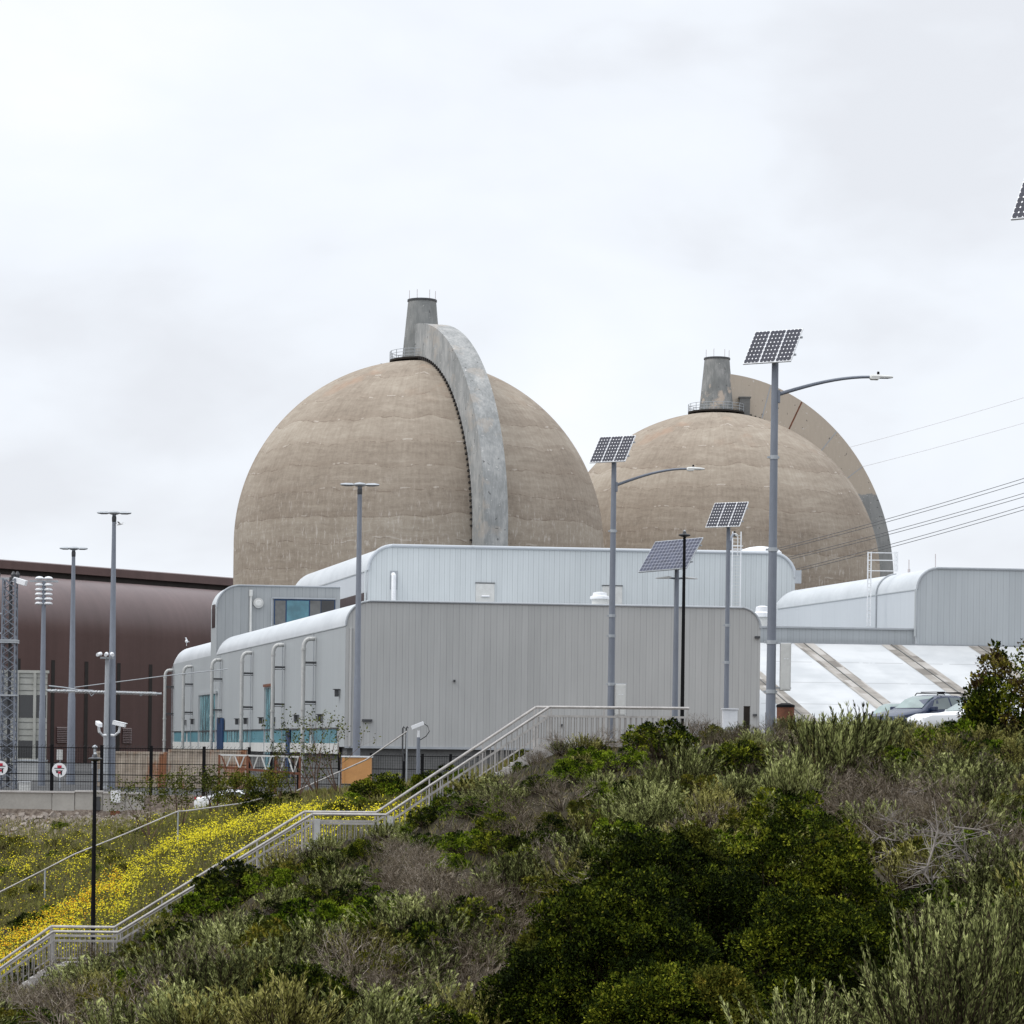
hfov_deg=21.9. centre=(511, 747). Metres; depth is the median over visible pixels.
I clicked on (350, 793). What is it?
green shrub
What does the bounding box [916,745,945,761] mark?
sagebrush
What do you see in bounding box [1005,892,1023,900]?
olive shrub
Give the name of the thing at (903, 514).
power line
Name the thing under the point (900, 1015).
sagebrush
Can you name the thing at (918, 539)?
power line
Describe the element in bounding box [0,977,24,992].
dry shrub
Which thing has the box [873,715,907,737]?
sagebrush
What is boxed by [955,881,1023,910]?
sagebrush
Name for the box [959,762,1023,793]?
sagebrush
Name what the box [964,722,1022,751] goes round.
sagebrush
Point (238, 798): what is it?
sagebrush
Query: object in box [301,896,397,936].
green shrub
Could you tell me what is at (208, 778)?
sapling
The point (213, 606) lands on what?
slit window
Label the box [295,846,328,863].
sagebrush
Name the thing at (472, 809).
green shrub
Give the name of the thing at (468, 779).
dark shrub
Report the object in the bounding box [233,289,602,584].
containment dome
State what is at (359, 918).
green shrub
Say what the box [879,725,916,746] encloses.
sagebrush
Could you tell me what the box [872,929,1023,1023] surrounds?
sagebrush
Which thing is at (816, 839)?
dark shrub
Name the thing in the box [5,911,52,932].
dark shrub
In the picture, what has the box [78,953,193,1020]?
dry shrub
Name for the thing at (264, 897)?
undergrowth
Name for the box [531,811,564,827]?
olive shrub
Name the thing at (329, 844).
sagebrush
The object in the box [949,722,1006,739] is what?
sagebrush
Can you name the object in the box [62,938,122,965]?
dry shrub
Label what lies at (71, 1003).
dry shrub
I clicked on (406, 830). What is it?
green shrub
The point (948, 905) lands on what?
sagebrush
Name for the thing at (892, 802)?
dead branch
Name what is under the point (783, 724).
sagebrush
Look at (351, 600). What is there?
clerestory window
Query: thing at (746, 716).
wooden post
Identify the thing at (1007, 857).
dry shrub
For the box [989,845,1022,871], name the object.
sagebrush
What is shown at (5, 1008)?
sagebrush
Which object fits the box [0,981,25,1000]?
sagebrush
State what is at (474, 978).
dry shrub
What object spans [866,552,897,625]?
roof guard frame
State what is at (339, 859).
sagebrush
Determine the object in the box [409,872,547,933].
dry shrub
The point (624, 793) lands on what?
sagebrush
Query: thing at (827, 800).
dry shrub
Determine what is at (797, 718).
sagebrush
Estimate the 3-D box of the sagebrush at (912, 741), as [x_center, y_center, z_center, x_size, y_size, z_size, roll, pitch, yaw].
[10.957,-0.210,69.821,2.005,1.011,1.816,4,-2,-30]
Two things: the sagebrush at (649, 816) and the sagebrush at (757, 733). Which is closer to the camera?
the sagebrush at (649, 816)
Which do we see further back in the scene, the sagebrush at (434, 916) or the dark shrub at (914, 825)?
the dark shrub at (914, 825)
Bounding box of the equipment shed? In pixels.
[15,760,47,780]
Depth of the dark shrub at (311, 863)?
60.86 m
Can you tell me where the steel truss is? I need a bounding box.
[218,754,300,796]
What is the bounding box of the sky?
[0,0,1023,577]
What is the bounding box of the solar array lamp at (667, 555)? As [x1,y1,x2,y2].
[638,537,702,726]
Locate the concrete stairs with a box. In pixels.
[19,742,693,989]
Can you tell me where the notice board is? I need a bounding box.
[110,791,119,814]
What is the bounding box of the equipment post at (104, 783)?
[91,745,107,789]
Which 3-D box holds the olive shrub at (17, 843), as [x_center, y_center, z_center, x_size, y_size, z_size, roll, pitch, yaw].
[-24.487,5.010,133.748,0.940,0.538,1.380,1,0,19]
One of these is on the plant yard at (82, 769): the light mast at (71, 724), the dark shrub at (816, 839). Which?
the light mast at (71, 724)
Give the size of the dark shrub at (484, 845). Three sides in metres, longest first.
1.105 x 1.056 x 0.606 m
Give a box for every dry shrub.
[0,967,79,1017]
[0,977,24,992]
[0,977,50,1014]
[6,972,122,1023]
[22,951,108,987]
[27,987,146,1023]
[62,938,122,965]
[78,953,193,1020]
[120,930,148,950]
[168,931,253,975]
[269,836,303,857]
[294,921,424,980]
[308,945,410,997]
[341,945,454,1007]
[347,856,423,895]
[353,843,419,879]
[353,864,441,902]
[360,851,467,895]
[364,830,426,862]
[367,861,484,903]
[376,980,475,1023]
[377,842,440,876]
[381,875,525,928]
[388,858,504,902]
[391,838,441,865]
[396,935,493,995]
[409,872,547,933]
[422,913,522,983]
[429,818,474,840]
[431,868,517,904]
[435,956,505,996]
[442,879,549,939]
[447,964,499,1009]
[458,783,534,822]
[464,910,531,962]
[472,803,548,837]
[481,790,547,822]
[485,767,527,795]
[508,826,581,875]
[521,747,549,765]
[521,772,599,813]
[524,756,547,765]
[529,746,547,762]
[539,730,574,755]
[543,860,591,890]
[588,725,624,748]
[661,791,744,831]
[671,712,711,736]
[688,713,722,745]
[694,730,726,746]
[710,726,744,743]
[714,721,744,742]
[722,795,775,826]
[746,722,766,737]
[750,714,793,741]
[760,727,796,744]
[760,746,804,764]
[799,768,906,818]
[804,785,869,818]
[807,765,884,802]
[836,809,914,843]
[837,782,919,815]
[838,748,911,789]
[840,763,936,809]
[854,793,932,832]
[889,768,942,803]
[889,768,977,820]
[890,793,1018,843]
[892,789,965,830]
[897,903,953,935]
[898,841,999,889]
[912,743,973,777]
[920,774,996,811]
[929,732,972,748]
[946,800,987,826]
[947,751,1003,776]
[952,823,1023,858]
[953,726,989,748]
[955,747,1002,763]
[970,798,1023,840]
[973,774,1023,808]
[978,806,1023,845]
[995,844,1023,879]
[1003,820,1023,841]
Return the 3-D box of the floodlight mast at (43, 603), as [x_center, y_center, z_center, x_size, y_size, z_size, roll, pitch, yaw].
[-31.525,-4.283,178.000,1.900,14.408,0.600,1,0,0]
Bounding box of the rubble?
[0,809,219,836]
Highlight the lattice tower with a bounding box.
[0,571,19,788]
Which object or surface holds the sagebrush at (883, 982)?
on the hillside ground at (170, 807)
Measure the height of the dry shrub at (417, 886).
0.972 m
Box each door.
[216,718,223,748]
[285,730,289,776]
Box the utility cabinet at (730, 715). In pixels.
[721,708,738,731]
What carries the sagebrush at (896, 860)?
on the hillside ground at (170, 807)
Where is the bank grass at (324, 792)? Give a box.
[0,754,517,985]
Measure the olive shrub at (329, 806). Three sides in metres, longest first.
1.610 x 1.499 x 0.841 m
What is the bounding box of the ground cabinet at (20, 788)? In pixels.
[18,781,31,790]
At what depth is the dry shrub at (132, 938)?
80.15 m
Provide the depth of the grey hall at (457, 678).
186.42 m
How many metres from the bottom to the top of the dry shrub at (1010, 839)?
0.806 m
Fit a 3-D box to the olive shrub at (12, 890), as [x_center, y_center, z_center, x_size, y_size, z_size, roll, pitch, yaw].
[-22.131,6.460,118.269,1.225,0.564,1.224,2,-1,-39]
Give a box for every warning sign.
[0,761,7,774]
[52,763,66,776]
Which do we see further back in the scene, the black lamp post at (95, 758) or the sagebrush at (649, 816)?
the black lamp post at (95, 758)
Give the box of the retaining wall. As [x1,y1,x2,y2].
[0,790,144,810]
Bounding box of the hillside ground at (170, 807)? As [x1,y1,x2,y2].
[0,741,1023,1023]
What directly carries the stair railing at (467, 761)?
on the concrete stairs
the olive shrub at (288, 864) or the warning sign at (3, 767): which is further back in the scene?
the warning sign at (3, 767)
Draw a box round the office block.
[0,670,48,771]
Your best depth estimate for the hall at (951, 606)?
215.50 m
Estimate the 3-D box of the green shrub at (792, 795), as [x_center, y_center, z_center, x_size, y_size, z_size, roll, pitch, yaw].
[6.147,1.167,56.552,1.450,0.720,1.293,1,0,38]
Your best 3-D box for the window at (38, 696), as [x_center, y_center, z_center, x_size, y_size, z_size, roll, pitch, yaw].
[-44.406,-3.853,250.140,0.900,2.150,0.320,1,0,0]
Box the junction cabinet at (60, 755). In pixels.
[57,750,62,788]
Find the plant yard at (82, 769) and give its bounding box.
[0,763,329,795]
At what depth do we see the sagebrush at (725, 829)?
47.90 m
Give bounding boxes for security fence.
[0,744,250,795]
[251,751,477,793]
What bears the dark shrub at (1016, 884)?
on the hillside ground at (170, 807)
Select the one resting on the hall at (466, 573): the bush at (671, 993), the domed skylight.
the domed skylight
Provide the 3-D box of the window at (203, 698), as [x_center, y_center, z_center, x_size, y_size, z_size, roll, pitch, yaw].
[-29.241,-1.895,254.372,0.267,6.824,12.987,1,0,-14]
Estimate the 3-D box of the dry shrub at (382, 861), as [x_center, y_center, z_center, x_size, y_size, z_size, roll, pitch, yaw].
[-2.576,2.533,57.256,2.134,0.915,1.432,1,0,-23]
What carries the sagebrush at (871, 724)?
on the hillside ground at (170, 807)
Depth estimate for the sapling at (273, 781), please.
121.83 m
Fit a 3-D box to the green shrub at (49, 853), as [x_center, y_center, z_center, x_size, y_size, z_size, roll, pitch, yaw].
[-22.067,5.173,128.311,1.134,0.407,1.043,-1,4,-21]
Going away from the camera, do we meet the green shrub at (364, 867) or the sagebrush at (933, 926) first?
the sagebrush at (933, 926)
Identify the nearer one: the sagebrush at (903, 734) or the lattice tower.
the sagebrush at (903, 734)
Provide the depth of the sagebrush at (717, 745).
69.32 m
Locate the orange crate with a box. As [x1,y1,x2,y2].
[341,756,372,783]
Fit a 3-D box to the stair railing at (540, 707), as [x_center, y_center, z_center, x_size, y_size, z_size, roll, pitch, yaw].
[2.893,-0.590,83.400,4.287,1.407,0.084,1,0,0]
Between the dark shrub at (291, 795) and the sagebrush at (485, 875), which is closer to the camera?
the sagebrush at (485, 875)
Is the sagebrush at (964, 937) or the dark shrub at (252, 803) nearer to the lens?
the sagebrush at (964, 937)
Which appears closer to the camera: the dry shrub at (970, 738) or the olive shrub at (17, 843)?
the dry shrub at (970, 738)
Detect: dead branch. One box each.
[839,783,934,808]
[858,817,946,851]
[869,831,948,865]
[873,800,917,826]
[893,797,964,891]
[914,803,989,878]
[943,807,1022,849]
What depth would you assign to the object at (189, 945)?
35.47 m
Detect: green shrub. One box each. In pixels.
[0,866,14,874]
[2,1006,61,1023]
[38,904,60,918]
[46,850,61,856]
[50,821,68,831]
[90,865,109,871]
[108,967,153,995]
[133,932,146,943]
[170,891,240,918]
[242,866,298,896]
[268,897,344,934]
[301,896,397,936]
[320,791,368,810]
[330,848,348,856]
[339,864,384,887]
[342,884,400,915]
[343,905,405,934]
[377,774,427,801]
[378,827,408,836]
[386,894,418,910]
[397,826,412,834]
[404,820,418,828]
[405,831,444,851]
[425,853,472,874]
[429,787,457,807]
[436,795,494,820]
[436,828,490,856]
[446,769,465,786]
[484,795,526,817]
[510,762,528,771]
[546,758,597,783]
[553,757,578,768]
[564,746,597,758]
[574,808,609,822]
[575,781,625,805]
[590,745,650,772]
[590,816,646,844]
[606,780,638,807]
[679,748,716,768]
[711,828,755,846]
[770,786,829,810]
[793,806,827,827]
[874,745,925,772]
[912,718,985,752]
[932,727,952,735]
[934,829,998,859]
[947,899,1022,922]
[959,737,1009,764]
[994,808,1023,844]
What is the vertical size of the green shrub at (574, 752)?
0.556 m
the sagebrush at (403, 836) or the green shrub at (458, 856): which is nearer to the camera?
the green shrub at (458, 856)
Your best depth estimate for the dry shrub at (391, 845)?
63.15 m
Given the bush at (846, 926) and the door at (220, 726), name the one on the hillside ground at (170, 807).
the bush at (846, 926)
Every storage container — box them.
[96,751,167,786]
[168,749,247,788]
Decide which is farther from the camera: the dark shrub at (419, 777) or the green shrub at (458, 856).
the dark shrub at (419, 777)
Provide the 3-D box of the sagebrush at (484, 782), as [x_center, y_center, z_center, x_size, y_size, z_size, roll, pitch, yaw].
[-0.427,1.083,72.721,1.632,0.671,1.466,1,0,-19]
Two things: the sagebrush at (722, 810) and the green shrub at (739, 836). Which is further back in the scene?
the sagebrush at (722, 810)
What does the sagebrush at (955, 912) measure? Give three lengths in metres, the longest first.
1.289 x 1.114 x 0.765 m
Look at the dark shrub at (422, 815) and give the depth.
75.95 m
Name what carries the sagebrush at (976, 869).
on the hillside ground at (170, 807)
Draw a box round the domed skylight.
[741,546,781,553]
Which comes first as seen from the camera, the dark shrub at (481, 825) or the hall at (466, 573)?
the dark shrub at (481, 825)
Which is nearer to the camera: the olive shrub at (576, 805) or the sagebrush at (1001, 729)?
the olive shrub at (576, 805)
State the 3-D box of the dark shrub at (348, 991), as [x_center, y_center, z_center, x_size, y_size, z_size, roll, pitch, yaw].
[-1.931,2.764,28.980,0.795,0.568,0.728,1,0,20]
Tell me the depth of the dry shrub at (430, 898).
40.26 m
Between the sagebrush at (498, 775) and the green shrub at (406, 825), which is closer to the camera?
the sagebrush at (498, 775)
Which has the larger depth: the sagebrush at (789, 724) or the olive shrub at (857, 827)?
the sagebrush at (789, 724)
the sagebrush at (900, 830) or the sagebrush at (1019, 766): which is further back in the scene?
the sagebrush at (1019, 766)
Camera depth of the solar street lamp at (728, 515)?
115.93 m
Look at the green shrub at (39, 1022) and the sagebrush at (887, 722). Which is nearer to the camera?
the green shrub at (39, 1022)
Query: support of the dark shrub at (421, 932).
on the hillside ground at (170, 807)
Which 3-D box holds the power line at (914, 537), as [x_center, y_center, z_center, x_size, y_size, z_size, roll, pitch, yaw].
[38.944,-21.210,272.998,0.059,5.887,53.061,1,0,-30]
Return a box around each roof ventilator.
[590,592,608,603]
[755,606,767,625]
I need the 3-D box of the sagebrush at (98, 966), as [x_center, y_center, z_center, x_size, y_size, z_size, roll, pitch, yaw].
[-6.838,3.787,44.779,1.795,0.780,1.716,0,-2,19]
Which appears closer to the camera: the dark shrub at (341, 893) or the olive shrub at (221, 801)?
the dark shrub at (341, 893)
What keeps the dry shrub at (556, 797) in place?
on the hillside ground at (170, 807)
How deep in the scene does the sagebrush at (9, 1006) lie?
49.30 m
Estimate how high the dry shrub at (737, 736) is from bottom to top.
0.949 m
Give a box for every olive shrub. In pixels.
[0,984,9,1003]
[0,1003,36,1023]
[4,886,26,897]
[9,836,30,846]
[15,842,33,849]
[28,884,49,894]
[74,984,139,1023]
[77,851,96,859]
[98,849,116,855]
[103,855,125,865]
[114,941,153,962]
[115,863,133,870]
[212,792,234,808]
[223,915,313,961]
[261,860,303,883]
[320,802,350,817]
[348,949,414,989]
[350,799,390,816]
[364,926,404,958]
[519,874,572,904]
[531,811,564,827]
[565,797,597,818]
[628,768,668,781]
[676,773,720,796]
[696,723,729,744]
[717,807,766,835]
[815,824,874,851]
[895,834,961,876]
[980,792,1023,824]
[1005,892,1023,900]
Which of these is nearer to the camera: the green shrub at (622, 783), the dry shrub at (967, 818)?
the dry shrub at (967, 818)
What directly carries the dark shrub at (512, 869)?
on the hillside ground at (170, 807)
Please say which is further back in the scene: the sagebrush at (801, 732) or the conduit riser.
the conduit riser
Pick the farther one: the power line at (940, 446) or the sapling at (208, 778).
the power line at (940, 446)
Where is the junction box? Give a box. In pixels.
[795,570,801,583]
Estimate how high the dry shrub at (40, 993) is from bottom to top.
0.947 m
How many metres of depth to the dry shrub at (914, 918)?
31.36 m
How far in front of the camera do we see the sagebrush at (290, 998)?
22.84 m
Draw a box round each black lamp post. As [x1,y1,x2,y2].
[88,752,101,957]
[679,530,689,725]
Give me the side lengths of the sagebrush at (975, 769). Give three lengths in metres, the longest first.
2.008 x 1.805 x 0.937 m
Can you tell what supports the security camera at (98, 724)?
attached to the light mast at (110, 701)
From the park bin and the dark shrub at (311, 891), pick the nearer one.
the dark shrub at (311, 891)
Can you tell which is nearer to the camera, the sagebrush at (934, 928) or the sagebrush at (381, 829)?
the sagebrush at (934, 928)
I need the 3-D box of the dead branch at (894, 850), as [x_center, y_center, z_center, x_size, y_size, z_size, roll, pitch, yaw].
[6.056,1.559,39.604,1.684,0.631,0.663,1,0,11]
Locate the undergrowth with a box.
[4,727,1021,1023]
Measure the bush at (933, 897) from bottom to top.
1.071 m
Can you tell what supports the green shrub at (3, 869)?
on the hillside ground at (170, 807)
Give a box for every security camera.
[12,577,27,585]
[95,721,106,736]
[111,720,127,736]
[411,721,429,773]
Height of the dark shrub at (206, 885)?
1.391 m
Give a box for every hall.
[0,559,232,762]
[162,600,761,786]
[296,544,795,611]
[760,567,1023,646]
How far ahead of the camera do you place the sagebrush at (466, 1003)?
28.87 m
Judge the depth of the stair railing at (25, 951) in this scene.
81.48 m
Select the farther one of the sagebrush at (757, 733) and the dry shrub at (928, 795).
the sagebrush at (757, 733)
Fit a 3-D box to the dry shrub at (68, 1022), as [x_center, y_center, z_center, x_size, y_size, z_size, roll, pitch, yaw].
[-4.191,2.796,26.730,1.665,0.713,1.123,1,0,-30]
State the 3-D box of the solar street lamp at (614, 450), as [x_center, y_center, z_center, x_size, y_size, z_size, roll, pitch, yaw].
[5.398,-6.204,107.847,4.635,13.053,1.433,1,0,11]
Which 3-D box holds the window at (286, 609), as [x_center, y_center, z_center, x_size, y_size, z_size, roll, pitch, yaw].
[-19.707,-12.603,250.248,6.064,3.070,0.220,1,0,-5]
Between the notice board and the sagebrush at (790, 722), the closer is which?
the sagebrush at (790, 722)
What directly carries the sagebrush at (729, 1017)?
on the hillside ground at (170, 807)
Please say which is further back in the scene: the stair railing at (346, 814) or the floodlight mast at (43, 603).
the floodlight mast at (43, 603)
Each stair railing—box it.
[0,925,50,989]
[0,931,53,988]
[51,925,114,960]
[53,930,117,966]
[114,811,304,943]
[118,813,312,945]
[304,810,375,843]
[312,813,385,846]
[376,706,535,830]
[386,706,549,824]
[536,706,670,746]
[549,706,688,742]
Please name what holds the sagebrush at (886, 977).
on the hillside ground at (170, 807)
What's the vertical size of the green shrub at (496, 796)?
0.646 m
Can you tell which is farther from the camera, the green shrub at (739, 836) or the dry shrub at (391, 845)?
the dry shrub at (391, 845)
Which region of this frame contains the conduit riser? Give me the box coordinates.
[402,726,408,760]
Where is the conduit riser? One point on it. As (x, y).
(403, 728)
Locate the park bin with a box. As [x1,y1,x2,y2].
[776,703,794,731]
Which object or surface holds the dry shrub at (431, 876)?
on the hillside ground at (170, 807)
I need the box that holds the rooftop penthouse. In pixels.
[211,584,339,690]
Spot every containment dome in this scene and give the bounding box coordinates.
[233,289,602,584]
[588,354,893,589]
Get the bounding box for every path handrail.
[0,795,275,898]
[297,731,407,790]
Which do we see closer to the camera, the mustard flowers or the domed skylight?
the mustard flowers
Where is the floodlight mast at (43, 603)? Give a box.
[30,576,57,785]
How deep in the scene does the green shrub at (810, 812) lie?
49.52 m
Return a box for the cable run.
[46,668,227,695]
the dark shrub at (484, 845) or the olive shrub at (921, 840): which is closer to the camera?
the olive shrub at (921, 840)
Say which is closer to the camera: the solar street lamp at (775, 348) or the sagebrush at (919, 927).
the sagebrush at (919, 927)
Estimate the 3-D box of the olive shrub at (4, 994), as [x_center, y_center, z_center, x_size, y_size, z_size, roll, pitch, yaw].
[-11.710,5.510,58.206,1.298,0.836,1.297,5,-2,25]
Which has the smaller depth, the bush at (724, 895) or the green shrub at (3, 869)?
the bush at (724, 895)
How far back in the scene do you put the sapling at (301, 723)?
123.21 m
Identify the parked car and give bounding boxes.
[194,790,247,808]
[861,703,899,720]
[868,692,966,722]
[907,701,1021,728]
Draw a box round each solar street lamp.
[589,435,704,738]
[705,502,748,707]
[743,328,892,739]
[1011,180,1023,220]
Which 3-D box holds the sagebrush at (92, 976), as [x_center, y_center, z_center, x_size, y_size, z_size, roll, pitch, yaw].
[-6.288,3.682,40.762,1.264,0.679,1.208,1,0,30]
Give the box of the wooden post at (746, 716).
[743,706,749,726]
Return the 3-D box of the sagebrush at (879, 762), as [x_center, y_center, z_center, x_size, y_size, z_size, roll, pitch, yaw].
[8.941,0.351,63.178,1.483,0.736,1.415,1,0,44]
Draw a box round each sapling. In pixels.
[96,771,188,843]
[152,764,214,826]
[184,764,240,816]
[209,766,273,814]
[251,764,295,801]
[254,704,349,794]
[266,731,339,795]
[286,711,380,792]
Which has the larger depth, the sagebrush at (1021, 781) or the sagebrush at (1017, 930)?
the sagebrush at (1021, 781)
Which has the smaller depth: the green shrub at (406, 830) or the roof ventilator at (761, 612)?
the green shrub at (406, 830)
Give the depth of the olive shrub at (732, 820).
50.38 m
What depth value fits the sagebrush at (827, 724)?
80.34 m
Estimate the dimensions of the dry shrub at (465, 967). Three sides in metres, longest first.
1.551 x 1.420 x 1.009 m
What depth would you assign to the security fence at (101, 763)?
150.96 m
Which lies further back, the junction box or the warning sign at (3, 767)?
the junction box
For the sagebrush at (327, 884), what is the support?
on the hillside ground at (170, 807)
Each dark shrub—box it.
[2,960,40,989]
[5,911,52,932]
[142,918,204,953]
[155,903,182,922]
[189,859,259,897]
[194,857,270,913]
[216,994,261,1017]
[236,790,277,818]
[236,864,263,875]
[242,899,290,931]
[247,960,345,1007]
[273,791,301,808]
[289,883,327,907]
[295,856,338,879]
[308,974,370,1019]
[315,881,380,924]
[341,837,387,863]
[348,770,407,800]
[366,994,481,1023]
[381,916,474,968]
[402,805,438,828]
[411,764,466,793]
[431,796,451,806]
[439,892,524,942]
[454,775,476,794]
[469,810,521,840]
[469,829,517,856]
[488,860,538,884]
[490,892,532,914]
[497,829,546,852]
[498,845,545,867]
[510,748,531,761]
[519,774,555,793]
[526,813,580,850]
[546,868,593,901]
[586,742,611,751]
[619,716,701,758]
[665,796,692,819]
[706,739,774,777]
[791,835,832,864]
[799,824,843,846]
[810,809,859,832]
[814,837,874,860]
[894,817,933,836]
[1000,876,1023,896]
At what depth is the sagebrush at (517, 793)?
67.68 m
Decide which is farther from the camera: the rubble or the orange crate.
the rubble
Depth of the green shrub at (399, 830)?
79.20 m
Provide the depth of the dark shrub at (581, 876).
43.02 m
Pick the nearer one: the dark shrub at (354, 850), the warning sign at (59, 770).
the dark shrub at (354, 850)
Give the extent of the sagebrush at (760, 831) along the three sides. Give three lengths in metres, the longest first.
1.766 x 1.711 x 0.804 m
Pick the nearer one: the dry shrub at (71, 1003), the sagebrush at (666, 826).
the dry shrub at (71, 1003)
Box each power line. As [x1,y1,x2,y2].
[777,478,1023,548]
[781,482,1023,549]
[790,493,1023,556]
[792,497,1022,558]
[797,506,1023,568]
[803,510,1022,569]
[852,398,1021,446]
[863,423,1022,466]
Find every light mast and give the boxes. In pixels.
[60,546,87,783]
[96,511,130,788]
[340,482,378,755]
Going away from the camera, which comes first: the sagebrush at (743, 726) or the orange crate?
the sagebrush at (743, 726)
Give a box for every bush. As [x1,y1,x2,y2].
[469,864,722,1023]
[549,818,797,1020]
[580,958,777,1023]
[676,786,916,968]
[706,880,928,1023]
[898,878,996,925]
[954,638,1023,744]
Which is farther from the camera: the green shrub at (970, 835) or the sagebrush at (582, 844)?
the sagebrush at (582, 844)
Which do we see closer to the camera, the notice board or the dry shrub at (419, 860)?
the dry shrub at (419, 860)
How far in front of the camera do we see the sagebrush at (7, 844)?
133.92 m
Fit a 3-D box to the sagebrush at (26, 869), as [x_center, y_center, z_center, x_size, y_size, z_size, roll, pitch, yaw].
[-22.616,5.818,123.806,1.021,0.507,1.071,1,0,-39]
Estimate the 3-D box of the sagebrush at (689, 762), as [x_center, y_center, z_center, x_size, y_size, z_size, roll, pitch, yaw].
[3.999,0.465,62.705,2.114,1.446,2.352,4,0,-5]
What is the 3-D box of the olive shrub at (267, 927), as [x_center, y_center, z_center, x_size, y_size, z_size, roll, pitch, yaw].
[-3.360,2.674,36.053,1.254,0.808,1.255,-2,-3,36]
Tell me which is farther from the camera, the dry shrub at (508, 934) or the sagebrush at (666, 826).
the sagebrush at (666, 826)
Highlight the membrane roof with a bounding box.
[759,643,1023,734]
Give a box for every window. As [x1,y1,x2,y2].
[3,696,15,717]
[3,740,12,757]
[18,740,32,757]
[19,695,32,717]
[36,695,45,717]
[198,691,217,748]
[212,604,214,627]
[263,683,274,766]
[271,597,335,625]
[340,593,363,607]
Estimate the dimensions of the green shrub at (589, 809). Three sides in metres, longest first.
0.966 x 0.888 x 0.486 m
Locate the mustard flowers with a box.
[0,793,433,983]
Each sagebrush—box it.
[0,840,14,850]
[0,846,23,857]
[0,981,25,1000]
[0,992,13,1015]
[0,999,16,1018]
[15,867,34,873]
[30,960,81,998]
[34,861,49,869]
[45,835,72,849]
[54,965,139,1003]
[55,950,153,990]
[61,845,87,858]
[64,989,175,1023]
[110,926,232,993]
[118,973,243,1023]
[135,915,178,932]
[141,975,214,1007]
[142,985,278,1023]
[159,944,258,1008]
[171,894,188,913]
[176,917,244,958]
[176,957,257,995]
[181,907,261,933]
[193,915,275,958]
[199,995,296,1023]
[201,967,362,1023]
[204,937,289,976]
[208,953,305,997]
[222,791,246,808]
[239,985,331,1022]
[243,938,326,975]
[247,868,269,877]
[253,883,312,913]
[257,850,313,870]
[258,924,341,965]
[284,953,364,985]
[285,911,375,956]
[292,859,372,900]
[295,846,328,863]
[303,832,352,851]
[306,989,440,1023]
[309,973,440,1023]
[313,916,430,967]
[314,849,356,866]
[339,888,451,939]
[363,818,406,841]
[366,938,462,989]
[382,906,495,950]
[385,830,414,847]
[385,891,454,919]
[385,967,472,1008]
[396,819,411,828]
[418,976,518,1023]
[449,772,498,793]
[452,787,483,804]
[457,929,512,970]
[457,1001,518,1023]
[458,870,503,896]
[467,775,517,797]
[468,843,552,900]
[473,771,515,782]
[474,776,534,804]
[532,845,597,886]
[533,826,619,866]
[545,739,574,755]
[553,806,630,840]
[564,732,607,752]
[565,752,593,769]
[567,769,630,798]
[571,826,642,860]
[581,802,638,823]
[583,790,627,811]
[601,778,688,817]
[605,796,679,831]
[606,781,662,815]
[625,760,683,796]
[633,794,714,827]
[637,739,724,794]
[637,757,712,783]
[640,777,691,800]
[654,820,752,848]
[655,819,692,833]
[656,820,721,841]
[675,778,745,811]
[683,789,756,830]
[684,977,875,1023]
[697,765,770,806]
[703,724,732,742]
[704,741,740,761]
[709,978,880,1023]
[712,737,747,749]
[720,721,756,741]
[724,770,795,803]
[729,732,763,745]
[733,815,809,840]
[738,790,789,818]
[739,727,783,747]
[740,839,803,884]
[741,741,791,765]
[746,743,842,809]
[752,979,869,1023]
[755,753,816,774]
[759,739,798,763]
[760,710,886,794]
[765,764,832,793]
[768,716,794,740]
[768,738,794,749]
[773,715,806,736]
[777,721,800,740]
[779,710,811,727]
[785,722,809,741]
[786,756,841,775]
[798,714,837,742]
[800,700,905,776]
[804,728,830,744]
[817,888,1023,1023]
[823,955,941,1023]
[830,797,911,836]
[833,982,936,1023]
[838,830,904,865]
[850,910,1003,1021]
[852,748,910,774]
[854,990,953,1023]
[858,755,941,793]
[858,951,950,1000]
[863,996,954,1023]
[864,885,1023,1000]
[867,837,971,897]
[872,820,951,855]
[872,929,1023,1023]
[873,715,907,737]
[877,713,916,728]
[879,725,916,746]
[880,718,916,739]
[886,735,907,751]
[888,739,920,753]
[890,717,926,734]
[894,755,938,773]
[895,880,1023,979]
[895,920,1023,1023]
[897,720,960,751]
[901,878,979,920]
[901,905,992,949]
[904,759,997,803]
[904,903,1016,1016]
[905,892,981,927]
[905,925,1023,1023]
[906,731,987,764]
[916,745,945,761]
[919,746,1005,781]
[919,912,981,948]
[923,898,1012,945]
[926,789,1023,842]
[928,831,1019,881]
[931,720,948,729]
[936,857,1022,901]
[940,778,1023,812]
[943,894,1023,943]
[944,838,1023,890]
[946,860,1023,1023]
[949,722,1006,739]
[954,775,991,797]
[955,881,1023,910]
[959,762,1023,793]
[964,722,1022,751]
[965,911,1022,961]
[966,884,1023,941]
[973,890,1023,934]
[976,723,1016,739]
[982,735,1023,757]
[983,861,1023,900]
[987,744,1023,775]
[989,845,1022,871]
[990,759,1023,783]
[1003,722,1023,740]
[1004,733,1023,757]
[1007,774,1023,794]
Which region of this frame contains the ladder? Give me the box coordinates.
[731,532,742,605]
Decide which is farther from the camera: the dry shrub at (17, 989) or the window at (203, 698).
the window at (203, 698)
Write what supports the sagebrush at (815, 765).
on the hillside ground at (170, 807)

